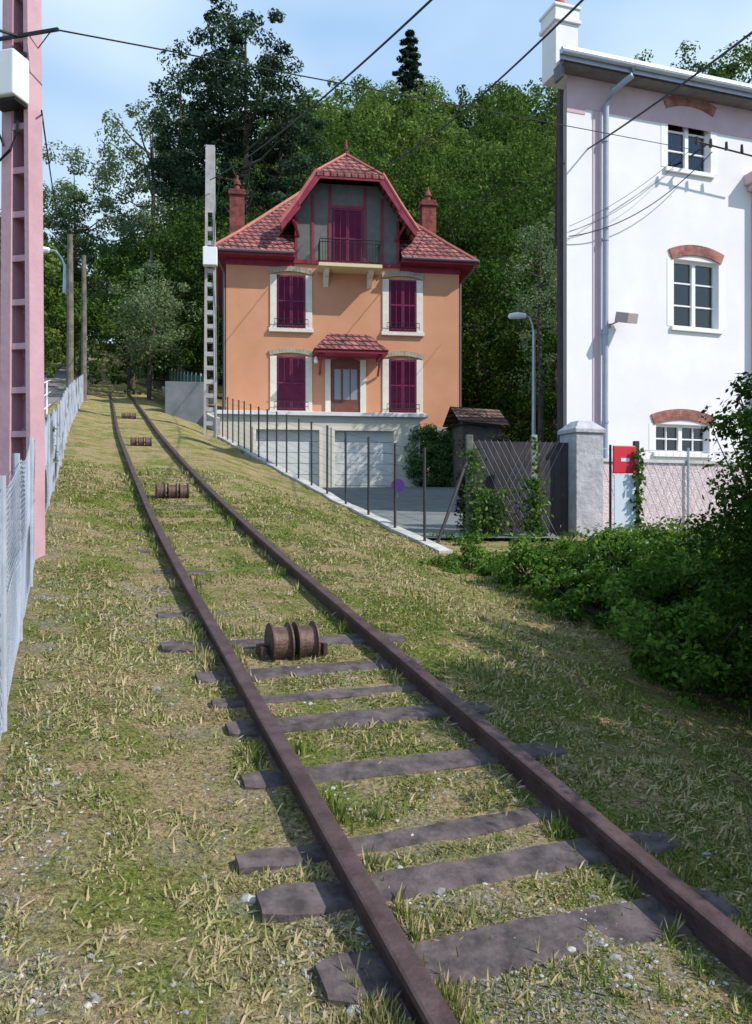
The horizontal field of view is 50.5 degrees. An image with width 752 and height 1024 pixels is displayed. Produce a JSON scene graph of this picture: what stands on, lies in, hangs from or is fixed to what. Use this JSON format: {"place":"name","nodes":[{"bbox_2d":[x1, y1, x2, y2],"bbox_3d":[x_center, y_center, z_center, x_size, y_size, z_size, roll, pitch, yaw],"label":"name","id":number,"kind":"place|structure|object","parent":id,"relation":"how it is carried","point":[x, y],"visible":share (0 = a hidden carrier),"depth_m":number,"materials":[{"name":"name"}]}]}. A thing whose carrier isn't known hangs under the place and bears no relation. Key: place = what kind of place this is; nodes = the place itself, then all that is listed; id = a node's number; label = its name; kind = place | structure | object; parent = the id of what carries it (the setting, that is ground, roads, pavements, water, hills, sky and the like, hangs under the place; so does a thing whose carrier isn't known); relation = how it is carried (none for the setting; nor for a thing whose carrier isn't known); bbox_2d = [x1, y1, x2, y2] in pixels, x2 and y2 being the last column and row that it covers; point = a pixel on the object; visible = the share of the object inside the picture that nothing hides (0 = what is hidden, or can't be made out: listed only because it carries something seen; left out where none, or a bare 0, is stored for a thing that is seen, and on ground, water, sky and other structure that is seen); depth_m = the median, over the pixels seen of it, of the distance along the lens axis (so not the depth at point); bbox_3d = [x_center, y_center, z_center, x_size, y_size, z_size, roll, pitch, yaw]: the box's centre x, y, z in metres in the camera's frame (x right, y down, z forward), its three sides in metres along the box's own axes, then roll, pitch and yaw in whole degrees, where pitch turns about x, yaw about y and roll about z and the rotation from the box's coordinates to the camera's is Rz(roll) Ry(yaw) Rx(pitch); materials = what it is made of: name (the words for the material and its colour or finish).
{"place":"outdoors","nodes":[
{"label":"outdoors","id":0,"kind":"place"},
{"bbox_2d":[294,183,398,263],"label":"gable wall","id":1,"kind":"structure","parent":0,"point":[347,195],"depth_m":32.67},
{"bbox_2d":[294,186,400,267],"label":"gable timbers","id":2,"kind":"object","parent":1,"relation":"attached to","point":[313,261],"visible":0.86,"depth_m":32.62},
{"bbox_2d":[0,250,751,1023],"bbox_3d":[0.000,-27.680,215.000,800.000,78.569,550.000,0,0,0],"label":"ground","id":3,"kind":"structure","parent":0,"point":[92,436],"depth_m":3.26,"materials":[{"name":"green plant"}]},
{"bbox_2d":[0,0,58,559],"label":"steel utility pole","id":4,"kind":"object","parent":3,"relation":"on","point":[22,353],"visible":0.85,"depth_m":6.54,"materials":[{"name":"pink metal"}]},
{"bbox_2d":[41,110,69,251],"bbox_3d":[-6.175,-5.850,15.776,0.013,5.113,19.684,0,0,-20],"label":"overhead wire","id":5,"kind":"object","parent":4,"relation":"attached to","point":[50,174],"visible":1,"depth_m":8.37,"materials":[{"name":"black"}]},
{"bbox_2d":[59,29,692,149],"bbox_3d":[2.026,-5.710,11.500,0.013,3.693,13.706,0,0,42],"label":"overhead wire","id":6,"kind":"object","parent":4,"relation":"attached to","point":[330,81],"visible":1,"depth_m":8.46,"materials":[{"name":"black"}]},
{"bbox_2d":[0,195,78,377],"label":"roadside trees","id":7,"kind":"object","parent":3,"relation":"on","point":[50,264],"visible":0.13,"depth_m":44.13,"materials":[{"name":"green plant"}]},
{"bbox_2d":[0,357,88,739],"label":"chain link fence","id":8,"kind":"object","parent":3,"relation":"on","point":[68,407],"visible":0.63,"depth_m":4.49,"materials":[{"name":"metal"}]},
{"bbox_2d":[44,380,50,413],"bbox_3d":[-8.556,-2.545,19.979,0.105,3.538,12.747,0,0,-19],"label":"lane railing","id":9,"kind":"object","parent":3,"relation":"on","point":[46,395],"visible":0.2,"depth_m":24.48,"materials":[{"name":"white paint"}]},
{"bbox_2d":[44,362,65,410],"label":"lane","id":10,"kind":"structure","parent":3,"relation":"on","point":[55,391],"depth_m":45.85,"materials":[{"name":"asphalt"}]},
{"bbox_2d":[66,234,73,387],"bbox_3d":[-9.614,-5.663,25.000,0.241,6.074,0.240,0,0,0],"label":"wooden utility pole","id":11,"kind":"object","parent":3,"relation":"on","point":[70,344],"visible":0.79,"depth_m":24.92,"materials":[{"name":"brown wood"}]},
{"bbox_2d":[43,247,66,293],"bbox_3d":[-10.293,-7.632,25.100,1.136,1.465,0.220,0,0,0],"label":"street lamp","id":12,"kind":"object","parent":11,"relation":"attached to","point":[46,249],"visible":0.7,"depth_m":25.06,"materials":[{"name":"metal"}]},
{"bbox_2d":[43,140,123,366],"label":"locust tree","id":13,"kind":"object","parent":3,"relation":"on","point":[71,216],"visible":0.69,"depth_m":62.14,"materials":[{"name":"green plant"}]},
{"bbox_2d":[81,255,86,400],"bbox_3d":[-11.744,-7.130,32.000,0.241,6.340,0.240,0,0,0],"label":"wooden utility pole","id":14,"kind":"object","parent":3,"relation":"on","point":[84,337],"visible":0.79,"depth_m":31.92,"materials":[{"name":"brown wood"}]},
{"bbox_2d":[130,436,151,445],"bbox_3d":[-5.124,-1.517,17.380,0.434,0.264,0.264,0,0,-20],"label":"cable roller","id":15,"kind":"object","parent":3,"relation":"on","point":[140,442],"visible":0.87,"depth_m":17.30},
{"bbox_2d":[67,84,227,379],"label":"locust tree","id":16,"kind":"object","parent":3,"relation":"on","point":[145,187],"visible":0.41,"depth_m":58.53,"materials":[{"name":"green plant"}]},
{"bbox_2d":[150,247,153,390],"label":"wooden utility pole","id":17,"kind":"object","parent":3,"relation":"on","point":[151,256],"visible":0.14,"depth_m":49.92,"materials":[{"name":"brown wood"}]},
{"bbox_2d":[103,257,203,399],"bbox_3d":[-11.001,-9.002,39.838,5.155,7.345,5.226,0,0,0],"label":"tree","id":18,"kind":"object","parent":3,"relation":"on","point":[162,341],"visible":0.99,"depth_m":39.60,"materials":[{"name":"green plant"}]},
{"bbox_2d":[155,483,188,498],"bbox_3d":[-2.807,-0.270,10.980,0.434,0.264,0.264,0,0,-20],"label":"cable roller","id":19,"kind":"object","parent":3,"relation":"on","point":[176,491],"visible":0.83,"depth_m":10.90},
{"bbox_2d":[127,217,225,383],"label":"dark tree","id":20,"kind":"object","parent":3,"relation":"on","point":[166,263],"visible":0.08,"depth_m":53.91,"materials":[{"name":"green plant"}]},
{"bbox_2d":[140,38,216,372],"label":"cedar tree","id":21,"kind":"object","parent":3,"relation":"on","point":[183,123],"visible":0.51,"depth_m":52.46,"materials":[{"name":"green plant"}]},
{"bbox_2d":[165,381,207,424],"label":"walls","id":22,"kind":"structure","parent":3,"relation":"on","point":[184,400],"depth_m":29.58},
{"bbox_2d":[169,369,203,381],"bbox_3d":[-9.142,-5.781,37.996,0.091,4.981,16.963,0,0,-19],"label":"green fence","id":23,"kind":"object","parent":22,"relation":"on","point":[187,377],"visible":0.27,"depth_m":37.53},
{"bbox_2d":[162,387,219,434],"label":"garden wall","id":24,"kind":"structure","parent":3,"relation":"on","point":[210,416],"depth_m":27.72,"materials":[{"name":"concrete"}]},
{"bbox_2d":[140,186,258,403],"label":"dark tree","id":25,"kind":"object","parent":3,"relation":"on","point":[184,274],"visible":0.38,"depth_m":44.87,"materials":[{"name":"green plant"}]},
{"bbox_2d":[153,95,267,392],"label":"pine tree","id":26,"kind":"object","parent":3,"relation":"on","point":[188,157],"visible":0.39,"depth_m":49.23,"materials":[{"name":"green plant"}]},
{"bbox_2d":[203,145,220,437],"bbox_3d":[-4.957,-6.498,24.084,0.511,9.203,0.470,0,0,-8],"label":"concrete utility pole","id":27,"kind":"object","parent":3,"relation":"on","point":[209,253],"visible":0.98,"depth_m":24.09,"materials":[{"name":"white paint"}]},
{"bbox_2d":[210,0,432,179],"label":"overhead wire","id":28,"kind":"object","parent":27,"relation":"attached to","point":[378,48],"visible":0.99,"depth_m":12.34,"materials":[{"name":"black"}]},
{"bbox_2d":[175,0,312,237],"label":"pine tree","id":29,"kind":"object","parent":3,"relation":"on","point":[235,80],"visible":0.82,"depth_m":46.90,"materials":[{"name":"green plant"}]},
{"bbox_2d":[225,71,338,212],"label":"pine tree","id":30,"kind":"object","parent":3,"relation":"on","point":[300,165],"visible":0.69,"depth_m":48.37,"materials":[{"name":"green plant"}]},
{"bbox_2d":[256,621,327,661],"bbox_3d":[-0.504,0.790,4.778,0.404,0.264,0.264,0,0,-21],"label":"cable roller","id":31,"kind":"object","parent":3,"relation":"on","point":[288,640],"visible":0.85,"depth_m":4.71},
{"bbox_2d":[210,410,427,486],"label":"garage","id":32,"kind":"structure","parent":3,"relation":"on","point":[389,427],"depth_m":30.81,"materials":[{"name":"beige stone"}]},
{"bbox_2d":[256,430,392,486],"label":"garage doors","id":33,"kind":"structure","parent":32,"relation":"in","point":[377,474],"depth_m":30.98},
{"bbox_2d":[255,84,407,213],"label":"oak tree","id":34,"kind":"object","parent":3,"relation":"on","point":[326,133],"visible":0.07,"depth_m":58.79,"materials":[{"name":"green plant"}]},
{"bbox_2d":[217,435,452,552],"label":"retaining wall","id":35,"kind":"structure","parent":3,"relation":"on","point":[381,521],"depth_m":13.69,"materials":[{"name":"concrete"}]},
{"bbox_2d":[222,396,467,543],"bbox_3d":[-1.571,-1.435,17.563,0.939,4.131,14.256,0,0,-22],"label":"wire fence","id":36,"kind":"object","parent":35,"relation":"on","point":[424,488],"visible":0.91,"depth_m":13.73,"materials":[{"name":"dark grey metal"}]},
{"bbox_2d":[288,427,447,485],"bbox_3d":[-1.929,-2.025,37.153,9.680,3.050,9.080,0,0,-8],"label":"stone base","id":37,"kind":"object","parent":3,"relation":"on","point":[439,428],"depth_m":32.60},
{"bbox_2d":[226,258,458,426],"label":"walls","id":38,"kind":"structure","parent":37,"relation":"on","point":[346,303],"depth_m":32.66,"materials":[{"name":"paint"}]},
{"bbox_2d":[331,357,359,364],"bbox_3d":[-1.257,-6.179,32.673,1.360,0.316,0.060,0,0,-8],"label":"door arch","id":39,"kind":"structure","parent":38,"relation":"attached to","point":[345,359],"depth_m":32.64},
{"bbox_2d":[325,359,365,412],"bbox_3d":[-1.245,-5.115,32.660,1.680,2.270,0.090,0,0,-8],"label":"door surround","id":40,"kind":"object","parent":38,"relation":"attached to","point":[328,385],"visible":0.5,"depth_m":32.52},
{"bbox_2d":[331,360,359,411],"bbox_3d":[-1.273,-5.110,32.669,1.220,2.180,0.041,0,0,-8],"label":"door","id":41,"kind":"structure","parent":40,"relation":"in","point":[342,405],"depth_m":32.66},
{"bbox_2d":[216,250,475,315],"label":"eaves soffit","id":42,"kind":"structure","parent":38,"relation":"attached to","point":[462,270],"depth_m":32.71,"materials":[{"name":"red wood"}]},
{"bbox_2d":[216,196,470,258],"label":"roof","id":43,"kind":"structure","parent":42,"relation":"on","point":[263,233],"depth_m":32.93,"materials":[{"name":"tile"}]},
{"bbox_2d":[228,175,245,233],"bbox_3d":[-6.170,-12.875,35.415,0.760,4.150,0.720,0,0,-8],"label":"chimney","id":44,"kind":"object","parent":43,"relation":"attached to","point":[237,196],"visible":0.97,"depth_m":35.12,"materials":[{"name":"brick"}]},
{"bbox_2d":[216,191,477,259],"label":"hip caps","id":45,"kind":"object","parent":43,"relation":"attached to","point":[294,196],"visible":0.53,"depth_m":33.63,"materials":[{"name":"tile"}]},
{"bbox_2d":[418,187,437,233],"bbox_3d":[2.387,-12.875,36.678,0.760,4.150,0.720,0,0,-8],"label":"chimney","id":46,"kind":"object","parent":43,"relation":"attached to","point":[427,207],"visible":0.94,"depth_m":36.39,"materials":[{"name":"brick"}]},
{"bbox_2d":[269,274,423,413],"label":"window surrounds","id":47,"kind":"object","parent":38,"relation":"attached to","point":[309,329],"visible":0.88,"depth_m":32.45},
{"bbox_2d":[269,266,423,359],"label":"window arches","id":48,"kind":"structure","parent":38,"relation":"attached to","point":[383,275],"depth_m":32.43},
{"bbox_2d":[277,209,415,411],"bbox_3d":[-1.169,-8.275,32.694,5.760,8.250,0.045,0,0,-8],"label":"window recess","id":49,"kind":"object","parent":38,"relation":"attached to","point":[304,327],"depth_m":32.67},
{"bbox_2d":[278,208,415,411],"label":"shutters","id":50,"kind":"object","parent":49,"relation":"attached to","point":[291,297],"visible":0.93,"depth_m":32.62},
{"bbox_2d":[274,318,419,411],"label":"sill railings","id":51,"kind":"object","parent":38,"relation":"attached to","point":[403,327],"visible":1,"depth_m":32.79,"materials":[{"name":"black metal"}]},
{"bbox_2d":[280,156,414,262],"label":"gable roof","id":52,"kind":"structure","parent":38,"relation":"on","point":[345,166],"depth_m":32.60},
{"bbox_2d":[279,153,418,229],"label":"gable ridge tiles","id":53,"kind":"object","parent":52,"relation":"on","point":[329,163],"visible":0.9,"depth_m":32.08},
{"bbox_2d":[281,171,416,241],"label":"verge boards","id":54,"kind":"object","parent":52,"relation":"on","point":[296,207],"visible":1,"depth_m":31.90,"materials":[{"name":"red wood"}]},
{"bbox_2d":[323,268,373,288],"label":"balcony brackets","id":55,"kind":"object","parent":38,"relation":"attached to","point":[370,273],"visible":1,"depth_m":32.38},
{"bbox_2d":[317,262,381,274],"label":"balcony slab","id":56,"kind":"structure","parent":38,"relation":"attached to","point":[347,268],"depth_m":32.00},
{"bbox_2d":[318,238,380,264],"bbox_3d":[-1.081,-10.409,32.270,2.486,0.977,0.926,0,0,-8],"label":"balcony railing","id":57,"kind":"object","parent":38,"relation":"attached to","point":[364,262],"visible":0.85,"depth_m":31.84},
{"bbox_2d":[313,349,387,376],"bbox_3d":[-1.046,-5.997,32.199,2.940,0.866,1.060,0,0,-8],"label":"porch frame","id":58,"kind":"object","parent":38,"relation":"attached to","point":[378,356],"visible":0.99,"depth_m":32.02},
{"bbox_2d":[313,333,388,351],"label":"porch roof","id":59,"kind":"structure","parent":38,"relation":"attached to","point":[349,341],"depth_m":32.00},
{"bbox_2d":[211,247,479,409],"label":"gutters","id":60,"kind":"object","parent":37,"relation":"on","point":[403,257],"visible":0.66,"depth_m":32.37,"materials":[{"name":"red metal"}]},
{"bbox_2d":[0,35,751,394],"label":"forest","id":61,"kind":"object","parent":3,"relation":"on","point":[474,127],"visible":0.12,"depth_m":72.46,"materials":[{"name":"green plant"}]},
{"bbox_2d":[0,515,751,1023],"bbox_3d":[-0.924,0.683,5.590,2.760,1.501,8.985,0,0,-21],"label":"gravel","id":62,"kind":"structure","parent":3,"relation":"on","point":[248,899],"depth_m":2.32,"materials":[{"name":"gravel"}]},
{"bbox_2d":[391,478,404,497],"bbox_3d":[0.620,-0.325,22.492,0.380,1.250,0.065,0,0,0],"label":"round traffic sign","id":63,"kind":"object","parent":3,"relation":"on","point":[399,487],"visible":0.76,"depth_m":22.46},
{"bbox_2d":[331,74,467,218],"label":"oak tree","id":64,"kind":"object","parent":3,"relation":"on","point":[399,135],"visible":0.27,"depth_m":63.62,"materials":[{"name":"green plant"}]},
{"bbox_2d":[385,29,437,156],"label":"spruce tree","id":65,"kind":"object","parent":3,"relation":"on","point":[410,58],"visible":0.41,"depth_m":84.55,"materials":[{"name":"green plant"}]},
{"bbox_2d":[109,391,751,1023],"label":"railway track","id":66,"kind":"structure","parent":3,"relation":"on","point":[401,967],"depth_m":2.76,"materials":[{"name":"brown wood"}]},
{"bbox_2d":[403,420,463,486],"bbox_3d":[2.612,-2.011,31.400,3.426,3.271,1.973,0,0,-11],"label":"hedge","id":67,"kind":"object","parent":3,"relation":"on","point":[438,457],"visible":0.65,"depth_m":30.99,"materials":[{"name":"green plant"}]},
{"bbox_2d":[466,435,472,540],"bbox_3d":[1.360,-0.160,11.600,0.100,1.920,0.100,0,0,0],"label":"concrete fence post","id":68,"kind":"object","parent":3,"relation":"on","point":[469,441],"visible":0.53,"depth_m":11.55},
{"bbox_2d":[443,406,509,487],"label":"stone shed","id":69,"kind":"structure","parent":3,"relation":"on","point":[484,424],"depth_m":29.88,"materials":[{"name":"tile"}]},
{"bbox_2d":[417,141,538,392],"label":"oak tree","id":70,"kind":"object","parent":3,"relation":"on","point":[442,222],"visible":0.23,"depth_m":45.65,"materials":[{"name":"green plant"}]},
{"bbox_2d":[454,434,508,530],"bbox_3d":[1.891,-0.372,12.875,0.877,1.899,1.679,0,0,37],"label":"dry shrub","id":71,"kind":"object","parent":3,"relation":"on","point":[501,437],"visible":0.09,"depth_m":12.53,"materials":[{"name":"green plant"}]},
{"bbox_2d":[418,132,556,382],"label":"oak tree","id":72,"kind":"object","parent":3,"relation":"on","point":[508,169],"visible":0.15,"depth_m":49.49,"materials":[{"name":"green plant"}]},
{"bbox_2d":[461,200,551,440],"bbox_3d":[4.757,-7.870,37.734,6.870,13.499,7.176,0,0,0],"label":"dark tree","id":73,"kind":"object","parent":3,"relation":"on","point":[486,281],"visible":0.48,"depth_m":36.93,"materials":[{"name":"green plant"}]},
{"bbox_2d":[480,275,556,441],"bbox_3d":[8.025,-5.698,36.303,6.566,9.629,6.884,0,0,0],"label":"dark tree","id":74,"kind":"object","parent":3,"relation":"on","point":[550,402],"visible":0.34,"depth_m":35.54,"materials":[{"name":"green plant"}]},
{"bbox_2d":[473,439,567,534],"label":"wooden gate","id":75,"kind":"structure","parent":3,"relation":"on","point":[506,464],"depth_m":12.26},
{"bbox_2d":[508,312,535,434],"bbox_3d":[4.582,-3.332,25.000,0.886,5.865,0.220,0,0,0],"label":"street lamp","id":76,"kind":"object","parent":3,"relation":"on","point":[517,315],"visible":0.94,"depth_m":24.95,"materials":[{"name":"metal"}]},
{"bbox_2d":[498,207,556,441],"bbox_3d":[5.988,-5.786,29.060,2.450,10.571,2.812,0,0,37],"label":"willow tree","id":77,"kind":"object","parent":3,"relation":"on","point":[539,310],"visible":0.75,"depth_m":28.96,"materials":[{"name":"green plant"}]},
{"bbox_2d":[498,155,556,440],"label":"oak tree","id":78,"kind":"object","parent":3,"relation":"on","point":[547,209],"visible":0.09,"depth_m":41.73,"materials":[{"name":"green plant"}]},
{"bbox_2d":[531,435,536,538],"bbox_3d":[2.360,-0.125,11.890,0.080,2.050,0.080,0,0,0],"label":"fence post","id":79,"kind":"object","parent":3,"relation":"on","point":[532,458],"visible":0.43,"depth_m":11.85,"materials":[{"name":"concrete"}]},
{"bbox_2d":[429,436,645,545],"bbox_3d":[2.383,-0.149,11.040,3.240,1.946,1.936,0,0,35],"label":"ivy","id":80,"kind":"object","parent":3,"relation":"on","point":[473,536],"visible":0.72,"depth_m":11.68,"materials":[{"name":"green plant"}]},
{"bbox_2d":[557,91,562,441],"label":"side trim","id":81,"kind":"structure","parent":3,"relation":"on","point":[559,262],"depth_m":16.08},
{"bbox_2d":[557,420,605,537],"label":"gate pillar","id":82,"kind":"structure","parent":3,"relation":"on","point":[583,440],"depth_m":12.28,"materials":[{"name":"stone"}]},
{"bbox_2d":[418,513,751,711],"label":"bush","id":83,"kind":"object","parent":3,"relation":"on","point":[638,578],"visible":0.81,"depth_m":6.82,"materials":[{"name":"green plant"}]},
{"bbox_2d":[609,441,638,528],"bbox_3d":[2.966,0.175,9.512,0.383,2.050,0.084,0,0,-12],"label":"red sign","id":84,"kind":"object","parent":3,"relation":"on","point":[624,488],"visible":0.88,"depth_m":9.47,"materials":[{"name":"metal"}]},
{"bbox_2d":[563,75,751,461],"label":"walls","id":85,"kind":"structure","parent":3,"relation":"on","point":[656,363],"depth_m":16.63,"materials":[{"name":"paint"}]},
{"bbox_2d":[554,59,563,245],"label":"roof","id":86,"kind":"structure","parent":85,"relation":"attached to","point":[555,241],"depth_m":24.19,"materials":[{"name":"metal"}]},
{"bbox_2d":[539,1,580,88],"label":"chimney","id":87,"kind":"object","parent":86,"relation":"on","point":[564,32],"visible":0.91,"depth_m":16.33,"materials":[{"name":"white"}]},
{"bbox_2d":[560,45,751,97],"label":"gutter","id":88,"kind":"object","parent":86,"relation":"attached to","point":[613,62],"visible":1,"depth_m":16.06,"materials":[{"name":"metal"}]},
{"bbox_2d":[446,31,751,205],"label":"overhead wire","id":89,"kind":"object","parent":85,"relation":"attached to","point":[699,71],"visible":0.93,"depth_m":12.79,"materials":[{"name":"black"}]},
{"bbox_2d":[601,65,635,457],"bbox_3d":[4.890,-4.457,16.037,0.685,8.915,0.152,0,0,27],"label":"downpipe","id":90,"kind":"object","parent":85,"relation":"attached to","point":[605,238],"visible":0.93,"depth_m":16.12,"materials":[{"name":"metal"}]},
{"bbox_2d":[608,312,638,328],"bbox_3d":[4.988,-3.910,16.148,0.346,0.320,0.580,0,0,-38],"label":"wall lamp","id":91,"kind":"object","parent":85,"relation":"attached to","point":[626,317],"visible":0.93,"depth_m":15.97,"materials":[{"name":"grey"}]},
{"bbox_2d":[569,152,711,236],"bbox_3d":[5.428,-6.499,16.250,3.236,2.016,0.018,0,0,-13],"label":"overhead wire","id":92,"kind":"object","parent":85,"relation":"attached to","point":[649,205],"visible":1,"depth_m":16.28,"materials":[{"name":"black"}]},
{"bbox_2d":[554,60,751,110],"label":"eaves","id":93,"kind":"object","parent":85,"relation":"attached to","point":[572,68],"visible":1,"depth_m":16.36,"materials":[{"name":"grey wood"}]},
{"bbox_2d":[567,75,751,424],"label":"pink band","id":94,"kind":"object","parent":85,"relation":"attached to","point":[583,94],"visible":0.85,"depth_m":16.31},
{"bbox_2d":[656,127,714,452],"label":"window frames","id":95,"kind":"structure","parent":85,"relation":"attached to","point":[692,307],"depth_m":17.07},
{"bbox_2d":[656,124,711,450],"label":"window panes","id":96,"kind":"object","parent":95,"relation":"in","point":[703,298],"visible":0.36,"depth_m":17.11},
{"bbox_2d":[649,123,724,457],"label":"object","id":97,"kind":"structure","parent":85,"relation":"attached to","point":[670,285],"depth_m":16.82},
{"bbox_2d":[651,95,724,425],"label":"brick arches","id":98,"kind":"structure","parent":85,"relation":"attached to","point":[690,250],"depth_m":16.90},
{"bbox_2d":[689,136,751,157],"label":"cable bracket","id":99,"kind":"object","parent":85,"relation":"attached to","point":[697,142],"visible":1,"depth_m":16.60,"materials":[{"name":"black metal"}]},
{"bbox_2d":[744,171,751,406],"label":"pilaster","id":100,"kind":"object","parent":85,"relation":"attached to","point":[748,180],"visible":0.84,"depth_m":17.44,"materials":[{"name":"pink paint"}]},
{"bbox_2d":[603,462,751,531],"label":"wall","id":101,"kind":"structure","parent":3,"relation":"on","point":[670,490],"depth_m":13.05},
{"bbox_2d":[603,448,742,528],"bbox_3d":[6.062,-0.125,13.403,5.375,1.850,0.060,0,0,-18],"label":"wire mesh","id":102,"kind":"object","parent":101,"relation":"attached to","point":[688,451],"visible":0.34,"depth_m":13.08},
{"bbox_2d":[603,458,750,464],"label":"coping","id":103,"kind":"object","parent":101,"relation":"on","point":[667,461],"visible":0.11,"depth_m":13.04,"materials":[{"name":"concrete"}]},
{"bbox_2d":[675,371,751,638],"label":"tall hedge","id":104,"kind":"object","parent":3,"relation":"on","point":[741,556],"visible":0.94,"depth_m":5.98,"materials":[{"name":"green plant"}]},
{"bbox_2d":[0,0,751,342],"label":"sky","id":105,"kind":"structure","parent":0,"point":[471,43],"materials":[{"name":"blue"}]},
{"bbox_2d":[321,487,557,537],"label":"driveway","id":106,"kind":"structure","parent":0,"point":[438,500],"depth_m":18.86,"materials":[{"name":"concrete"}]},
{"bbox_2d":[364,0,583,171],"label":"overhead wire","id":107,"kind":"object","parent":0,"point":[542,39],"visible":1,"depth_m":13.73,"materials":[{"name":"black"}]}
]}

